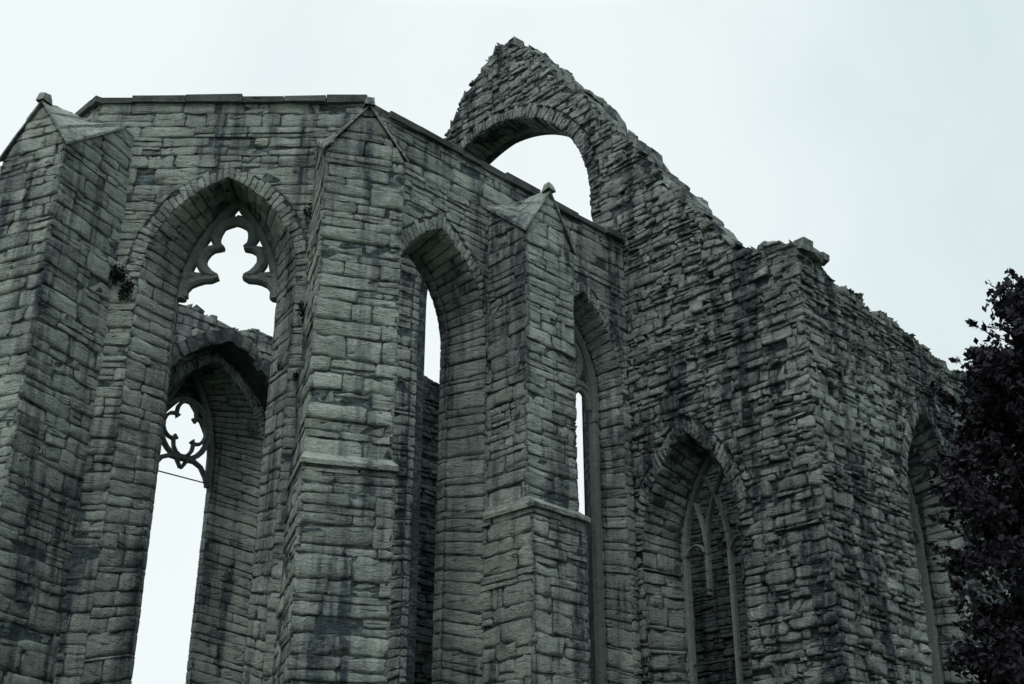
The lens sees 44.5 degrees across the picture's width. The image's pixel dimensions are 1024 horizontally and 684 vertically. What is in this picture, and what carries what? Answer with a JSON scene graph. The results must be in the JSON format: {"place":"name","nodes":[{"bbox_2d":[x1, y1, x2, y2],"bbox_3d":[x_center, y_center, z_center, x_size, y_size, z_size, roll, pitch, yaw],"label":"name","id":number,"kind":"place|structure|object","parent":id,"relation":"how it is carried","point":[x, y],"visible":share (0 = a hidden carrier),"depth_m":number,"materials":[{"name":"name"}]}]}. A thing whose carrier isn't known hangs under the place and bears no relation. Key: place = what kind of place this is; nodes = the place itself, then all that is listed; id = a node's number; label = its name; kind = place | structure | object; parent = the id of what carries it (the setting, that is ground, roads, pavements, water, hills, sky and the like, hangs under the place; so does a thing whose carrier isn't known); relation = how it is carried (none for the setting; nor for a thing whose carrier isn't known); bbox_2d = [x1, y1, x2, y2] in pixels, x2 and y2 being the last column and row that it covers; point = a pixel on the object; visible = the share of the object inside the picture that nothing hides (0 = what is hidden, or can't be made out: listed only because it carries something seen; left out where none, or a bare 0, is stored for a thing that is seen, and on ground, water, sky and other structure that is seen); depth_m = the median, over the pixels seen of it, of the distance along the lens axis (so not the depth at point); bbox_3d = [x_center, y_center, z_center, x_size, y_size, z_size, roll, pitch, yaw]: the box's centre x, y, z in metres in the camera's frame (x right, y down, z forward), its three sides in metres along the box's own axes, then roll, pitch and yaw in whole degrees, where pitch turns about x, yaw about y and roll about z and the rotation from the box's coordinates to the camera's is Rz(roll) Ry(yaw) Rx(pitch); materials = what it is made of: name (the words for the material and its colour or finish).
{"place":"outdoors","nodes":[
{"label":"outdoors","id":0,"kind":"place"},
{"bbox_2d":[0,36,1022,683],"bbox_3d":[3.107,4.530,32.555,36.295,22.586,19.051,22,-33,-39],"label":"church ruin","id":1,"kind":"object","parent":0,"point":[758,498],"visible":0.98,"depth_m":22.07,"materials":[{"name":"stone"}]},
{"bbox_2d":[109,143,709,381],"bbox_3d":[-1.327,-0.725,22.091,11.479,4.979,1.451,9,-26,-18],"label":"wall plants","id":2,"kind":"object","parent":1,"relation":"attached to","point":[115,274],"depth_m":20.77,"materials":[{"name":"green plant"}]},
{"bbox_2d":[0,0,1023,683],"label":"sky","id":3,"kind":"structure","parent":0,"point":[887,136],"materials":[{"name":"white"}]},
{"bbox_2d":[913,266,1023,683],"bbox_3d":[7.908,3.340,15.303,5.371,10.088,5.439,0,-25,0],"label":"purple leaved tree","id":4,"kind":"object","parent":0,"point":[993,386],"visible":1,"depth_m":15.94,"materials":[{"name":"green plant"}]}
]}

